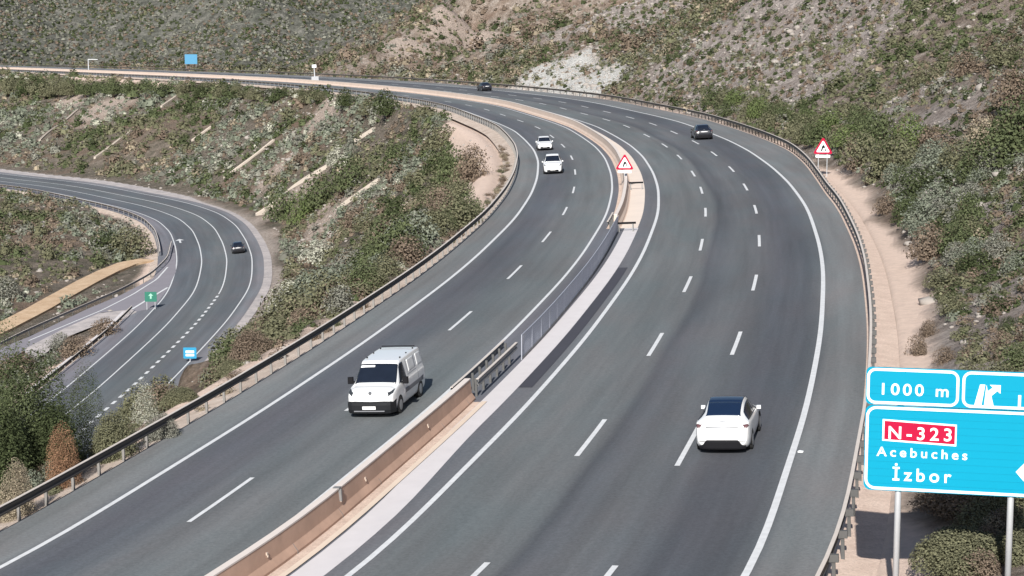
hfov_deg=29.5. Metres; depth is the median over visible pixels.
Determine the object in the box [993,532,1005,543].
bush
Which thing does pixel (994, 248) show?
bush
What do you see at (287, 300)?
bush
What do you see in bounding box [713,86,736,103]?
bush
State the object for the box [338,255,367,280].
bush
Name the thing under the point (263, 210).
drain channel
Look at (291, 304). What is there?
bush
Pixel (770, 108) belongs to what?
bush
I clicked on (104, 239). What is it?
bush
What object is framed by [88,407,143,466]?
bush
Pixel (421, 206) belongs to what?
bush
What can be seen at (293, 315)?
bush
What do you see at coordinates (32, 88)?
tree
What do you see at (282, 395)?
road marking
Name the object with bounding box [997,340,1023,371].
bush
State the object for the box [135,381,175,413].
bush
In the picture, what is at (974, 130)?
bush
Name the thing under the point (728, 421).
white car
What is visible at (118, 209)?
guardrail
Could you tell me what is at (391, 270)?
bush
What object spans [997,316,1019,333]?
bush
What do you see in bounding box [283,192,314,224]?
bush
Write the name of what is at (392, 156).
bush
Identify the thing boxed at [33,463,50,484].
bush
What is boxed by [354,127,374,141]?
drain channel
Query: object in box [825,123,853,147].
bush
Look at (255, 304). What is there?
verge
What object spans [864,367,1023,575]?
direction sign
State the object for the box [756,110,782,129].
bush
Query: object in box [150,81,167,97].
tree
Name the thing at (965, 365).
bush
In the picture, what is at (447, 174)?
bush
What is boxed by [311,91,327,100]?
tree
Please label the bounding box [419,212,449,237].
bush
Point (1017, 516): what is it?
bush
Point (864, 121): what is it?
bush
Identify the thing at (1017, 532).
bush
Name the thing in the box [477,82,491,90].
black car
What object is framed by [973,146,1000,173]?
bush
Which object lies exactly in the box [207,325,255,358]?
bush
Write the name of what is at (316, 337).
weed
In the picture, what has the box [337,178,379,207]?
drain channel
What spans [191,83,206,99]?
tree
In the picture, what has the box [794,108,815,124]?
bush
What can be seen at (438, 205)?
bush
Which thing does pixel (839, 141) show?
bush
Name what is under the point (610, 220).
guardrail
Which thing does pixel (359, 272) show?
bush
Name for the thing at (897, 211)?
bush
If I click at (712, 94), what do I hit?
bush
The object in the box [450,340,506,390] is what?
guardrail
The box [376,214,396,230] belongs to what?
bush
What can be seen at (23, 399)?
bush
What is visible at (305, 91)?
tree
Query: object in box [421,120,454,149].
bush
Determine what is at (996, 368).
bush
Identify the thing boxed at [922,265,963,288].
bush
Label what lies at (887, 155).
bush
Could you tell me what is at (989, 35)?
bush
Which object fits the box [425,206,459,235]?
bush
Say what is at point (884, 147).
bush
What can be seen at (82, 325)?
traffic island
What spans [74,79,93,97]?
tree
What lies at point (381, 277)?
bush
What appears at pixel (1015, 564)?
bush
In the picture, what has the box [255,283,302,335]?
bush
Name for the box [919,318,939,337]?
bush
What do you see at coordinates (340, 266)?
bush
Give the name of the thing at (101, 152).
drain channel
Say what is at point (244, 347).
bush
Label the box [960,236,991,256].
bush
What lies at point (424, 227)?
bush
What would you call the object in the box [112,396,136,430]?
bush
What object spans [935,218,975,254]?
bush
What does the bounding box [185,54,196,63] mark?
direction sign
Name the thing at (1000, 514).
bush
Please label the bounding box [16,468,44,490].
bush
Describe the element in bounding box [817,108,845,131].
bush
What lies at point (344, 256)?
bush
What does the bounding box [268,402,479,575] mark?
median slab
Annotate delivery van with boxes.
[348,345,424,413]
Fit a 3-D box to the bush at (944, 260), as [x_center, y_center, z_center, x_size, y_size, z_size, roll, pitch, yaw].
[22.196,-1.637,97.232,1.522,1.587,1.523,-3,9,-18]
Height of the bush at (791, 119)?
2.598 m
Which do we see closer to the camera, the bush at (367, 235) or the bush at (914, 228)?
the bush at (914, 228)
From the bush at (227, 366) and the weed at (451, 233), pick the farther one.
the weed at (451, 233)
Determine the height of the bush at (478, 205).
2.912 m
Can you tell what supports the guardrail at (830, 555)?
on the verge at (864, 543)
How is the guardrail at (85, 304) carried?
on the verge at (154, 257)
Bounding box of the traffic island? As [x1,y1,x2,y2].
[24,309,135,357]
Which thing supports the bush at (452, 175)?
on the ground
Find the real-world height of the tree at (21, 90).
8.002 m
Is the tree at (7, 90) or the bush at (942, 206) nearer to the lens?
the bush at (942, 206)
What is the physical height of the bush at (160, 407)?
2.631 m
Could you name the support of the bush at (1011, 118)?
on the ground
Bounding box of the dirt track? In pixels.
[0,258,153,335]
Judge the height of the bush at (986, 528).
0.867 m
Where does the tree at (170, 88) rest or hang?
on the ground
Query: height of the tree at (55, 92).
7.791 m
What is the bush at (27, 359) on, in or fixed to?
on the ground
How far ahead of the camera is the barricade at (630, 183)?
153.23 m
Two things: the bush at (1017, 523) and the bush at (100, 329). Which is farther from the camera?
the bush at (100, 329)
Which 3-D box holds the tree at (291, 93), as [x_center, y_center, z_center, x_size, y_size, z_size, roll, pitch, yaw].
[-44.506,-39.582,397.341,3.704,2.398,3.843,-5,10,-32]
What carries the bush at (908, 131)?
on the ground
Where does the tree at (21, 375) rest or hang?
on the ground
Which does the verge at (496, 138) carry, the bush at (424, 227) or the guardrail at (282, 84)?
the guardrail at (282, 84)
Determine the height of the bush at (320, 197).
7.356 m
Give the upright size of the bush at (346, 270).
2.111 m
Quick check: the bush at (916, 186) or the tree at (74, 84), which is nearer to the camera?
the bush at (916, 186)
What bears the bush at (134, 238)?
on the ground
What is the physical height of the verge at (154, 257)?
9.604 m
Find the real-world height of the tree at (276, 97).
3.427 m
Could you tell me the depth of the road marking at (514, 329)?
97.70 m
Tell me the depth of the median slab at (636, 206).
149.21 m
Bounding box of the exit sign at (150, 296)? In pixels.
[145,292,156,308]
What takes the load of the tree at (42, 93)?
on the ground
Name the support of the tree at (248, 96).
on the ground
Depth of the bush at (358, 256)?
132.16 m
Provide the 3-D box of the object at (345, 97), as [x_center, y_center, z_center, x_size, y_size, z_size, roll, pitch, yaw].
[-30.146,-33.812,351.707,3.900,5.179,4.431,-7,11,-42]
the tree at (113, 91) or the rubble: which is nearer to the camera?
the rubble
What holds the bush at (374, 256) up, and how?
on the ground
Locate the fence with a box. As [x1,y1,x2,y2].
[521,216,617,359]
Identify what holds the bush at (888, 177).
on the ground
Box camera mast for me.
[311,65,318,79]
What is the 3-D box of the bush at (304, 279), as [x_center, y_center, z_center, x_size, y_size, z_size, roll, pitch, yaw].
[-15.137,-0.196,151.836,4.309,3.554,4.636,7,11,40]
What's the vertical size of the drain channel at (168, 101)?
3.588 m
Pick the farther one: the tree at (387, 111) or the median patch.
the tree at (387, 111)
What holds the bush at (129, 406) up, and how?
on the ground
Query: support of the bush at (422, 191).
on the ground
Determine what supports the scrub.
on the ground
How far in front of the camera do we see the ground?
288.72 m
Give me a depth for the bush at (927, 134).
149.53 m
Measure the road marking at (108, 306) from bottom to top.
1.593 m
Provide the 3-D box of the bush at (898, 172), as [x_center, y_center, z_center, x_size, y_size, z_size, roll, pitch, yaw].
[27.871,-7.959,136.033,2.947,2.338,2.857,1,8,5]
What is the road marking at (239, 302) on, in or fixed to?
on the valley road
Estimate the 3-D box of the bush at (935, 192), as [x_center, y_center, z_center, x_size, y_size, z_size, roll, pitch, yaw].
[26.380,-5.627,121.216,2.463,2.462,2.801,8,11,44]
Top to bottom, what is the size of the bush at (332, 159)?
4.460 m
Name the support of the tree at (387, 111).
on the ground
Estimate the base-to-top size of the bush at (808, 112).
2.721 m
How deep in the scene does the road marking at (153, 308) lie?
246.46 m
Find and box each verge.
[0,71,515,531]
[0,169,271,360]
[7,189,157,407]
[583,96,899,575]
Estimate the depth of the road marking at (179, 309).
247.45 m
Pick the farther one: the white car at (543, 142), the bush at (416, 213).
the white car at (543, 142)
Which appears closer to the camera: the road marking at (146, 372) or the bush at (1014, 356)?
the bush at (1014, 356)
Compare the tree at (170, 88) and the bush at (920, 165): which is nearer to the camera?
the bush at (920, 165)
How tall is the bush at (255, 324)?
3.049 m
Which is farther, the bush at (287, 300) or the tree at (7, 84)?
the tree at (7, 84)
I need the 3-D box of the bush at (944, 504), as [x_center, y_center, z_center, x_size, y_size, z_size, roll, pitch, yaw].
[12.434,5.820,53.316,2.558,1.169,2.913,-5,9,-30]
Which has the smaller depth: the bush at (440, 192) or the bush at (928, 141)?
the bush at (928, 141)
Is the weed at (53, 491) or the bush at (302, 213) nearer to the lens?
the weed at (53, 491)
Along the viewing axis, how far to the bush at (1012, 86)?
144.56 m
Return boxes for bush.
[0,275,25,301]
[0,350,37,374]
[0,373,52,475]
[0,396,38,499]
[0,457,38,522]
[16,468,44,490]
[21,401,83,475]
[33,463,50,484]
[40,459,58,481]
[44,422,83,488]
[47,331,70,350]
[57,334,94,359]
[85,228,123,250]
[88,317,120,336]
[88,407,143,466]
[108,225,155,256]
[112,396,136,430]
[119,384,154,422]
[130,381,157,424]
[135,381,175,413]
[139,403,172,421]
[139,411,181,444]
[140,390,165,415]
[141,373,177,398]
[160,386,198,407]
[198,355,227,389]
[203,333,238,372]
[205,358,226,386]
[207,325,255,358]
[216,358,241,377]
[220,326,241,350]
[227,328,273,362]
[242,317,262,332]
[252,311,268,333]
[252,316,294,349]
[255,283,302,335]
[259,312,286,343]
[262,183,296,220]
[266,278,306,304]
[269,284,320,329]
[276,295,307,316]
[278,276,298,294]
[282,307,315,336]
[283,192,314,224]
[286,305,317,330]
[288,264,334,294]
[296,237,336,264]
[296,269,350,317]
[297,169,336,208]
[309,277,352,313]
[312,257,359,290]
[319,282,355,314]
[325,145,349,167]
[326,153,367,191]
[328,246,355,275]
[329,246,354,266]
[334,265,362,291]
[336,204,368,229]
[338,211,359,230]
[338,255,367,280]
[341,271,386,288]
[345,259,383,290]
[346,246,366,264]
[347,237,366,254]
[349,241,383,267]
[352,211,374,231]
[357,268,391,289]
[358,227,374,246]
[358,258,384,274]
[360,208,424,266]
[366,252,391,269]
[371,249,408,276]
[373,221,388,235]
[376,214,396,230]
[380,211,443,248]
[381,140,410,172]
[384,194,411,218]
[385,233,428,266]
[390,206,426,223]
[403,206,428,224]
[405,204,432,219]
[409,218,441,239]
[410,182,443,210]
[413,208,452,234]
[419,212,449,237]
[420,147,454,173]
[420,184,453,209]
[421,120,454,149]
[423,183,455,206]
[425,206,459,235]
[429,193,455,211]
[433,140,463,186]
[433,191,483,227]
[435,210,458,228]
[444,178,473,197]
[449,153,480,182]
[453,143,490,182]
[456,189,484,216]
[700,84,722,105]
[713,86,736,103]
[713,100,739,116]
[723,87,752,104]
[739,92,762,115]
[745,94,770,118]
[754,95,772,106]
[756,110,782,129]
[763,102,782,116]
[774,100,796,120]
[784,112,799,128]
[786,112,817,137]
[787,124,810,144]
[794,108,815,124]
[798,120,832,145]
[800,108,818,119]
[808,111,831,129]
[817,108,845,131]
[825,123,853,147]
[828,122,864,146]
[831,100,853,120]
[836,130,881,166]
[844,101,872,130]
[853,110,884,143]
[856,110,897,146]
[866,131,922,175]
[868,134,899,175]
[870,194,895,214]
[880,162,908,182]
[887,147,923,171]
[889,195,924,222]
[890,158,920,183]
[892,110,926,149]
[892,193,921,213]
[897,163,932,189]
[898,165,938,195]
[899,198,941,230]
[903,221,950,261]
[903,332,927,356]
[907,219,932,237]
[907,492,991,523]
[908,525,1005,575]
[909,66,939,87]
[909,145,950,175]
[913,179,951,207]
[915,126,949,146]
[915,137,950,160]
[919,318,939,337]
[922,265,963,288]
[923,196,951,216]
[931,345,956,364]
[933,221,960,243]
[935,138,979,169]
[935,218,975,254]
[935,290,969,316]
[940,239,969,265]
[943,551,987,575]
[945,247,972,264]
[946,49,978,77]
[946,213,986,241]
[951,189,987,228]
[952,179,983,202]
[952,494,1023,512]
[953,155,986,183]
[954,248,997,272]
[956,361,981,370]
[958,122,1023,167]
[959,547,1002,575]
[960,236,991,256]
[962,114,998,150]
[962,167,992,187]
[964,511,1002,532]
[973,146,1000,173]
[976,496,1017,522]
[976,523,999,545]
[977,33,1001,48]
[979,514,1004,540]
[980,40,1023,64]
[980,358,1016,371]
[981,505,1023,532]
[982,64,1023,107]
[982,231,1013,259]
[982,328,1013,351]
[986,90,1023,144]
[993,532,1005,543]
[993,534,1023,567]
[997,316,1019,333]
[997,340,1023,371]
[997,521,1023,565]
[999,250,1023,272]
[1001,111,1022,134]
[1003,503,1023,526]
[1004,517,1023,536]
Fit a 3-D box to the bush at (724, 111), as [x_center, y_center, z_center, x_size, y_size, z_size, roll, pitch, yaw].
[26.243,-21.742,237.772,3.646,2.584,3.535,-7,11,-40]
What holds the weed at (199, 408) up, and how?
on the verge at (496, 138)
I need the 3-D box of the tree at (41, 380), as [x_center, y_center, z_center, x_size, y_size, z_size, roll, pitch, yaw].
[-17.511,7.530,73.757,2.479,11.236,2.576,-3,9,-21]
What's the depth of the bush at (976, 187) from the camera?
114.10 m
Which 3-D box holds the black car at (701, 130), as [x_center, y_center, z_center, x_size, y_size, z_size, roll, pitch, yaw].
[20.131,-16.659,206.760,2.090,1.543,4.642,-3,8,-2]
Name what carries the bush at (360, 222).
on the ground
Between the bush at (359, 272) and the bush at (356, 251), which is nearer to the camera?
the bush at (359, 272)
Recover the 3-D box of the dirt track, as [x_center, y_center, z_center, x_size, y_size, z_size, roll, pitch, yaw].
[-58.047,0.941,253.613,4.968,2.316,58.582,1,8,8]
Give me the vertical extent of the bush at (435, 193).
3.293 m
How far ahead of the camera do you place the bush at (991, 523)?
49.89 m
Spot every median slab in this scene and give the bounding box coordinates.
[19,69,630,228]
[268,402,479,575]
[596,131,644,227]
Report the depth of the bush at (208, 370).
104.19 m
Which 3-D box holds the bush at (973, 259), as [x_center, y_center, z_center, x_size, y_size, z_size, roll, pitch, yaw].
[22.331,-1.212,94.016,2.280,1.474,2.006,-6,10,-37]
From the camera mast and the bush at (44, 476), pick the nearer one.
the bush at (44, 476)
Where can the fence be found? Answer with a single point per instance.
(600, 253)
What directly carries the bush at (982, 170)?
on the ground
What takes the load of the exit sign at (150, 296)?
on the valley road
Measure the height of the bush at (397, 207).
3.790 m
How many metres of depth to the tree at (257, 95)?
421.31 m
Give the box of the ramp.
[0,253,175,362]
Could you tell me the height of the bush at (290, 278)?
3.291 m
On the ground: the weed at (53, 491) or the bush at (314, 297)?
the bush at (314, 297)
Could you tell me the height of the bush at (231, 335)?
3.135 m
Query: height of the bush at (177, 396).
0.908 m
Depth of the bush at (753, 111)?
223.89 m
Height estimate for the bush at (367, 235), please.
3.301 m
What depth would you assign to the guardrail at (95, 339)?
211.01 m
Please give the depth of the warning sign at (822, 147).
158.01 m
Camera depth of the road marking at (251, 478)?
62.33 m
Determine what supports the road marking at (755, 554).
on the motorway
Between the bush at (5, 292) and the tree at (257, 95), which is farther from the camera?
the tree at (257, 95)
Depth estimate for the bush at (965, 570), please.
46.59 m
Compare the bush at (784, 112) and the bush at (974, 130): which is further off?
the bush at (784, 112)
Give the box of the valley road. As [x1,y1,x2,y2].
[0,172,263,450]
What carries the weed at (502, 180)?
on the verge at (496, 138)
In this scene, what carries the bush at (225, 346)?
on the ground
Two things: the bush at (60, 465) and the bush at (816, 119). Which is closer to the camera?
the bush at (60, 465)
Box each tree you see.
[0,76,16,96]
[0,77,16,89]
[0,300,28,426]
[0,341,77,464]
[15,79,33,88]
[15,80,28,96]
[20,340,74,427]
[22,80,43,94]
[35,78,54,98]
[45,77,66,97]
[58,76,74,97]
[66,77,77,94]
[66,361,105,454]
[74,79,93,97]
[90,81,103,93]
[99,79,110,93]
[106,77,121,97]
[109,82,127,92]
[119,79,136,91]
[121,81,144,98]
[137,79,152,90]
[145,82,157,96]
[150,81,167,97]
[163,81,178,91]
[173,81,189,93]
[178,80,194,91]
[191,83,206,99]
[196,82,210,92]
[213,84,226,97]
[220,84,233,95]
[230,83,243,92]
[233,90,247,97]
[243,88,261,101]
[250,89,264,99]
[266,89,283,100]
[287,88,297,95]
[295,90,312,100]
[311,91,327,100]
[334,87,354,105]
[356,100,373,116]
[372,88,400,121]
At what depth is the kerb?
217.00 m
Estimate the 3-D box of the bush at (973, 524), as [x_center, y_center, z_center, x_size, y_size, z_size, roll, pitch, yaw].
[12.183,6.277,50.350,1.197,1.040,1.242,-5,9,-31]
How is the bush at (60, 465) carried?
on the ground
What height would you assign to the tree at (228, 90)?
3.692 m
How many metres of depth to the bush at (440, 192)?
169.74 m
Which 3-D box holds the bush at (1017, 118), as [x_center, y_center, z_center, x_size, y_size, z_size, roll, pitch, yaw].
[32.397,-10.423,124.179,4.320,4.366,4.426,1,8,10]
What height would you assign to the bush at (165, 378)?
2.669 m
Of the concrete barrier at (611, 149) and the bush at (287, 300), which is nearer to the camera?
the bush at (287, 300)
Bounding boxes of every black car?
[230,241,244,253]
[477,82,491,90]
[691,124,712,139]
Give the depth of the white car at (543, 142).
200.56 m
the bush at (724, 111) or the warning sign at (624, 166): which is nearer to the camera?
the warning sign at (624, 166)
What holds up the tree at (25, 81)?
on the ground
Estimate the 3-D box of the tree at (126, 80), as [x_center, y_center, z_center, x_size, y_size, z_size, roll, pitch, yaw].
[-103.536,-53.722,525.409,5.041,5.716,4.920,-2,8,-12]
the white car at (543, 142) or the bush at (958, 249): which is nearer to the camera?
the bush at (958, 249)
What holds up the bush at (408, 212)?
on the ground
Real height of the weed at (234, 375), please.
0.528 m
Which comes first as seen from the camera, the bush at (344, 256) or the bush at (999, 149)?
the bush at (999, 149)
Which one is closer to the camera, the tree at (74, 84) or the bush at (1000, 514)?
the bush at (1000, 514)
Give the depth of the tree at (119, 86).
529.80 m
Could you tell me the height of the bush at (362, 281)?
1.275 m
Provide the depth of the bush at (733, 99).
242.02 m
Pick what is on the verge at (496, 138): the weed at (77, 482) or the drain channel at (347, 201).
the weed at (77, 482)
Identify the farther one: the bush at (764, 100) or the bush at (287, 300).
the bush at (764, 100)
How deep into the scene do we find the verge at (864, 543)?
72.45 m
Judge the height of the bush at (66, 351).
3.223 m
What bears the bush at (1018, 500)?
on the ground
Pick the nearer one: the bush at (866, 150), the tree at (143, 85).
the bush at (866, 150)
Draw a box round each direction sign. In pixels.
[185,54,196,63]
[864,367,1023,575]
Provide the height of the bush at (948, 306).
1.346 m
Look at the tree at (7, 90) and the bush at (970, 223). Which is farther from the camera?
the tree at (7, 90)
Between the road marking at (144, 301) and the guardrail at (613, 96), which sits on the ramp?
the road marking at (144, 301)
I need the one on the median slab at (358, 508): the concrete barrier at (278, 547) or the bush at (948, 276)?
the concrete barrier at (278, 547)
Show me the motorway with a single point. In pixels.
(526, 493)
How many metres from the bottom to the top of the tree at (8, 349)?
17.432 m
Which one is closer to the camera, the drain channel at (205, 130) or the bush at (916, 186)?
the bush at (916, 186)
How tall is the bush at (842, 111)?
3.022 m
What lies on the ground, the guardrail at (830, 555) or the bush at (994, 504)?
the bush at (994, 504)
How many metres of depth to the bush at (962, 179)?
122.12 m
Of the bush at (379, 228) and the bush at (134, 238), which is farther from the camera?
the bush at (134, 238)
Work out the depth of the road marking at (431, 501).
70.90 m
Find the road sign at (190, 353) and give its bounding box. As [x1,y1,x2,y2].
[183,347,196,361]
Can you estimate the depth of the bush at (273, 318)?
106.60 m
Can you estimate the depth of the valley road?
243.51 m
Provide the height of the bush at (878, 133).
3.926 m
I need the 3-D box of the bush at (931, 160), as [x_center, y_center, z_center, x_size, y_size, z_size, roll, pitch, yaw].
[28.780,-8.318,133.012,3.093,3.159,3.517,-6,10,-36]
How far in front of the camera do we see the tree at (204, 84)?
470.03 m
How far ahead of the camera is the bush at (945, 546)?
47.58 m
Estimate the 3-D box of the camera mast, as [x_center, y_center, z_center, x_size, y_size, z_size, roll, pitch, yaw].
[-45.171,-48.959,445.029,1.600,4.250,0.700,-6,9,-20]
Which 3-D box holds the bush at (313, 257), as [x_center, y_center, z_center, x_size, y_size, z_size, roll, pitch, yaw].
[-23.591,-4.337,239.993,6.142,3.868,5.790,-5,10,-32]
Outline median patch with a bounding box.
[519,267,627,386]
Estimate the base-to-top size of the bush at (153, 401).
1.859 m
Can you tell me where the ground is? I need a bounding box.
[0,0,1023,575]
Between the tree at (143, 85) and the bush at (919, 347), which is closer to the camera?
the bush at (919, 347)
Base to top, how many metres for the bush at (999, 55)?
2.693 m
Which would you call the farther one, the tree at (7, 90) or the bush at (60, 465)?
the tree at (7, 90)
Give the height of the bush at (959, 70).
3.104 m
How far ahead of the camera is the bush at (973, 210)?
104.24 m
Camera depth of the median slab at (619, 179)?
181.34 m
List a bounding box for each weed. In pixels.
[48,486,62,494]
[60,478,86,486]
[194,404,208,410]
[218,383,235,394]
[225,369,247,378]
[309,335,321,340]
[447,230,456,235]
[497,176,507,181]
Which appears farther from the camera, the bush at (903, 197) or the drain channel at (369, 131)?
the drain channel at (369, 131)
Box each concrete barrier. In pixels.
[0,67,629,225]
[205,378,474,575]
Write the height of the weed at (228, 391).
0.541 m
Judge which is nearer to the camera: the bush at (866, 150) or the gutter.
the gutter
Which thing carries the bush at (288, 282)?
on the ground
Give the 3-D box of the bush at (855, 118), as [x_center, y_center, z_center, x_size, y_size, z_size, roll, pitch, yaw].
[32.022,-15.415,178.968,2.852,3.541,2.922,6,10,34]
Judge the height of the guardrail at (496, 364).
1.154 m
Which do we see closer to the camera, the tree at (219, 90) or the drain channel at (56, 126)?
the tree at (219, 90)
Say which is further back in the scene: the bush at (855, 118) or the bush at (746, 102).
the bush at (746, 102)
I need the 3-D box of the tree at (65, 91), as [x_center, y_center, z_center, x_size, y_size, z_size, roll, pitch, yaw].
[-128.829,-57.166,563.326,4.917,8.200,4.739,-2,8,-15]
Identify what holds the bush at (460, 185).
on the ground
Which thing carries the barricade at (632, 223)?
on the motorway
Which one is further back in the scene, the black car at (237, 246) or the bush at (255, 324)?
the black car at (237, 246)
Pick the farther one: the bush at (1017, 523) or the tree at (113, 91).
the tree at (113, 91)
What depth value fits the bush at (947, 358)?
75.25 m
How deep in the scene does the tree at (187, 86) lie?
487.48 m
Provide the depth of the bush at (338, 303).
98.09 m
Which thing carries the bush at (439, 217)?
on the ground
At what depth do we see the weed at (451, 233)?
129.56 m
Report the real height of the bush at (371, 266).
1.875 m
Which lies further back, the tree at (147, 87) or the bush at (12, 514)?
the tree at (147, 87)
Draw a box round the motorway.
[0,65,866,575]
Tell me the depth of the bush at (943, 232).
103.34 m
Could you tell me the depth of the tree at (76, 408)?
73.19 m
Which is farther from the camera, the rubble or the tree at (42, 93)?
the tree at (42, 93)
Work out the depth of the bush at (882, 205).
127.14 m
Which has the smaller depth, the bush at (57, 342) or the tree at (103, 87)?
the bush at (57, 342)
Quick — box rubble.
[1,0,1023,423]
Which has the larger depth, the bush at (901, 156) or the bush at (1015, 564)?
the bush at (901, 156)
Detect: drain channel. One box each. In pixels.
[39,109,78,140]
[94,130,131,158]
[160,95,176,106]
[191,126,210,141]
[223,139,274,178]
[255,164,328,215]
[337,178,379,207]
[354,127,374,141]
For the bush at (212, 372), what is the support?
on the ground
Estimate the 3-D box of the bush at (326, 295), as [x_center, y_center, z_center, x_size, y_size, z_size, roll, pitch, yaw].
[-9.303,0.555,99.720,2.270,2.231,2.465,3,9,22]
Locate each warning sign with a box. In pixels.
[616,155,632,175]
[814,138,831,176]
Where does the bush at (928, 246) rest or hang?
on the ground
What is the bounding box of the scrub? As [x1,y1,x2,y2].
[0,0,1023,541]
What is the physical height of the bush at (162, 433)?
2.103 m
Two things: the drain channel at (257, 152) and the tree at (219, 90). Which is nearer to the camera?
the drain channel at (257, 152)
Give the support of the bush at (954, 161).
on the ground
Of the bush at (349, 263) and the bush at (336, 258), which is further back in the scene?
the bush at (336, 258)
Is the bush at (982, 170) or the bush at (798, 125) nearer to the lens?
the bush at (982, 170)
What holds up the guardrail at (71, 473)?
on the verge at (496, 138)
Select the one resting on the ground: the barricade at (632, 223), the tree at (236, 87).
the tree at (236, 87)
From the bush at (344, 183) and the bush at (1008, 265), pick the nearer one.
the bush at (1008, 265)
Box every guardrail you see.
[0,64,685,113]
[0,98,517,520]
[0,184,159,255]
[0,241,171,347]
[5,69,408,101]
[35,306,131,387]
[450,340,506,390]
[474,342,517,395]
[607,212,613,229]
[687,109,876,575]
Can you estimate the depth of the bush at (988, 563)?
46.35 m
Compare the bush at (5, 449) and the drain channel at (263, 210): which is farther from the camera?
the drain channel at (263, 210)
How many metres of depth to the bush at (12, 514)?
59.31 m
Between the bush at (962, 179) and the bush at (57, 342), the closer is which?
the bush at (962, 179)
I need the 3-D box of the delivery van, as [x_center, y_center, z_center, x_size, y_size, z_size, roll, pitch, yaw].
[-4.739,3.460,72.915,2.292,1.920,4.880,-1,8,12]
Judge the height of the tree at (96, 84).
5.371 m
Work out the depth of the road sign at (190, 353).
199.86 m
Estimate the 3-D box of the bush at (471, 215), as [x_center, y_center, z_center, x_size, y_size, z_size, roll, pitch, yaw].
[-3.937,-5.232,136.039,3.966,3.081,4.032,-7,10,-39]
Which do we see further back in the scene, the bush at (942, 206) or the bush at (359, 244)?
the bush at (359, 244)
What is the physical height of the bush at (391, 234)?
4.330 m
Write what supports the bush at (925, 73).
on the ground
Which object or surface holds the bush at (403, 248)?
on the ground
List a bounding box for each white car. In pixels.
[536,136,552,149]
[696,395,760,448]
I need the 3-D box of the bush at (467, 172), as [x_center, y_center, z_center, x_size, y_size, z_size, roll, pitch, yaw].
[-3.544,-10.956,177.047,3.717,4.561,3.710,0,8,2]
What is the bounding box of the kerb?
[26,311,124,392]
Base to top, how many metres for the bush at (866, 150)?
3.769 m
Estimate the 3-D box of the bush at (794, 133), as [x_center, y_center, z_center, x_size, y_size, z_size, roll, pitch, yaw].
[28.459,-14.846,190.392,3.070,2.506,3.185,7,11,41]
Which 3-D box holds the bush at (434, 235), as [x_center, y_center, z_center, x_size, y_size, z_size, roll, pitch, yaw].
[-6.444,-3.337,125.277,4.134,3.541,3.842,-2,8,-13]
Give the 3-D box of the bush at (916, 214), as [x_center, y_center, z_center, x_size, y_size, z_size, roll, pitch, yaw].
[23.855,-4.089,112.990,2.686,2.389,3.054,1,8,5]
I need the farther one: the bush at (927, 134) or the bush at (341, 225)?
the bush at (341, 225)
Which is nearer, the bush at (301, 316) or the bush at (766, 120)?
the bush at (301, 316)
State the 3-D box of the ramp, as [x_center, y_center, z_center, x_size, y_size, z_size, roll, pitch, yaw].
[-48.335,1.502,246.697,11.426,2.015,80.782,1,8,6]
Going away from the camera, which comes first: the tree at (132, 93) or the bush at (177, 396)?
the bush at (177, 396)
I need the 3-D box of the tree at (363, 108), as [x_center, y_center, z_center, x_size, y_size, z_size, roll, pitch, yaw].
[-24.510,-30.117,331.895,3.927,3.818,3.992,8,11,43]
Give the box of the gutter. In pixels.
[290,228,637,575]
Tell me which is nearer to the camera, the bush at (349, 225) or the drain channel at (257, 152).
the bush at (349, 225)
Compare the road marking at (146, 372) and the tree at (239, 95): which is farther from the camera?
the tree at (239, 95)
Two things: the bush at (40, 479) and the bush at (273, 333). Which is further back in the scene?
the bush at (273, 333)
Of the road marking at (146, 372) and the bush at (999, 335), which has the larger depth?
the road marking at (146, 372)
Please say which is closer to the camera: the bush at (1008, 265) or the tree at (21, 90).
the bush at (1008, 265)
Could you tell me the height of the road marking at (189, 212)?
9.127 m
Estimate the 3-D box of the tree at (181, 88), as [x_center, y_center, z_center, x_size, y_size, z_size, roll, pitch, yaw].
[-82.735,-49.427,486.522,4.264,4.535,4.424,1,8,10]
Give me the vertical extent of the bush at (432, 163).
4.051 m
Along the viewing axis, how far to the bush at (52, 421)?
65.02 m
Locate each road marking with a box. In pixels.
[0,71,538,568]
[0,177,226,293]
[2,181,201,412]
[6,174,252,382]
[15,66,824,575]
[16,69,612,514]
[28,267,167,340]
[34,192,176,411]
[77,296,217,435]
[84,69,760,575]
[132,287,168,308]
[187,95,575,521]
[345,114,659,575]
[449,91,706,575]
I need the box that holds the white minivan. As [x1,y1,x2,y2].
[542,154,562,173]
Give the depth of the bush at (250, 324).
210.88 m
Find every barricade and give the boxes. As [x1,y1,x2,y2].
[618,222,635,231]
[629,182,642,189]
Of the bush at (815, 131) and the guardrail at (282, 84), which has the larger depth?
the guardrail at (282, 84)
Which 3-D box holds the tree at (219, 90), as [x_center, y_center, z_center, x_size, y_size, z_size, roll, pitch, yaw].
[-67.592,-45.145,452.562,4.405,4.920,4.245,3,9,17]
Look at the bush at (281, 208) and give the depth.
312.55 m

